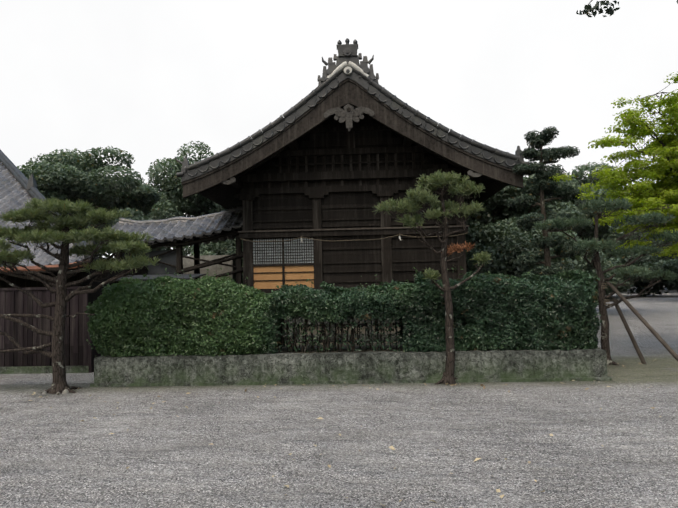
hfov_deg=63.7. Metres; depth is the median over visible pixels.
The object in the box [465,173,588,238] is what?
tree
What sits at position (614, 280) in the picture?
shrub
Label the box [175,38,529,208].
hall roof
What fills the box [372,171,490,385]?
pine
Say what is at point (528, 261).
cloud tree
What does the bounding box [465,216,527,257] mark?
tree
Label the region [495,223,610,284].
tree
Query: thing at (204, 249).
tree
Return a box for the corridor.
[100,206,242,283]
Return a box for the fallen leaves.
[28,359,669,507]
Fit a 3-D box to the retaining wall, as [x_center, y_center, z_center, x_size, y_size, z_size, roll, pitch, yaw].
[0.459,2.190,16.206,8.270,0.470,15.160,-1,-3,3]
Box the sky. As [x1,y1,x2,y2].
[0,0,677,257]
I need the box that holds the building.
[0,150,147,373]
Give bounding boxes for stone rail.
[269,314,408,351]
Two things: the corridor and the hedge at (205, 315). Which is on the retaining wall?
the hedge at (205, 315)
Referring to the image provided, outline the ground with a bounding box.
[0,287,677,507]
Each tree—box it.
[17,146,164,253]
[87,208,157,257]
[96,195,201,257]
[145,141,226,252]
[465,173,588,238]
[465,216,527,257]
[495,223,610,284]
[504,126,585,275]
[548,162,677,254]
[550,72,677,258]
[598,224,677,259]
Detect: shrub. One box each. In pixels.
[587,261,638,295]
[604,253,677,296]
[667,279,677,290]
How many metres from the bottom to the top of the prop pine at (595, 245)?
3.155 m
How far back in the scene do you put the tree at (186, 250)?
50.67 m
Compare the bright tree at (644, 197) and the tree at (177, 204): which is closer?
the bright tree at (644, 197)
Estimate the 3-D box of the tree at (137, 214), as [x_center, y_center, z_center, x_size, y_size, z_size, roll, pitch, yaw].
[-8.662,0.502,22.277,2.760,4.948,4.106,-1,-3,3]
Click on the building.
(18, 188)
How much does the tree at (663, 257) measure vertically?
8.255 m
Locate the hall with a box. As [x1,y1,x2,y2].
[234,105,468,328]
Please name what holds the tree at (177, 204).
on the ground
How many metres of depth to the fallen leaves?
6.63 m
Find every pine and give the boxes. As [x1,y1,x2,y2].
[0,197,159,394]
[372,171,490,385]
[532,197,677,365]
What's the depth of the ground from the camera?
5.55 m
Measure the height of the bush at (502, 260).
2.886 m
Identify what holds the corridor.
on the ground
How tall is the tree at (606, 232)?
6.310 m
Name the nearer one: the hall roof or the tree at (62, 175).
the hall roof
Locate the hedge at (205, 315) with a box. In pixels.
[84,265,601,356]
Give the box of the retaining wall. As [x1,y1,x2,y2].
[90,325,611,386]
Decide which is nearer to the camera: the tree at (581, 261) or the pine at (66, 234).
the pine at (66, 234)
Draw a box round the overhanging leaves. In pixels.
[576,0,677,16]
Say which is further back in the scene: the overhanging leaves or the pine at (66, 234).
the pine at (66, 234)
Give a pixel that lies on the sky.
(145, 79)

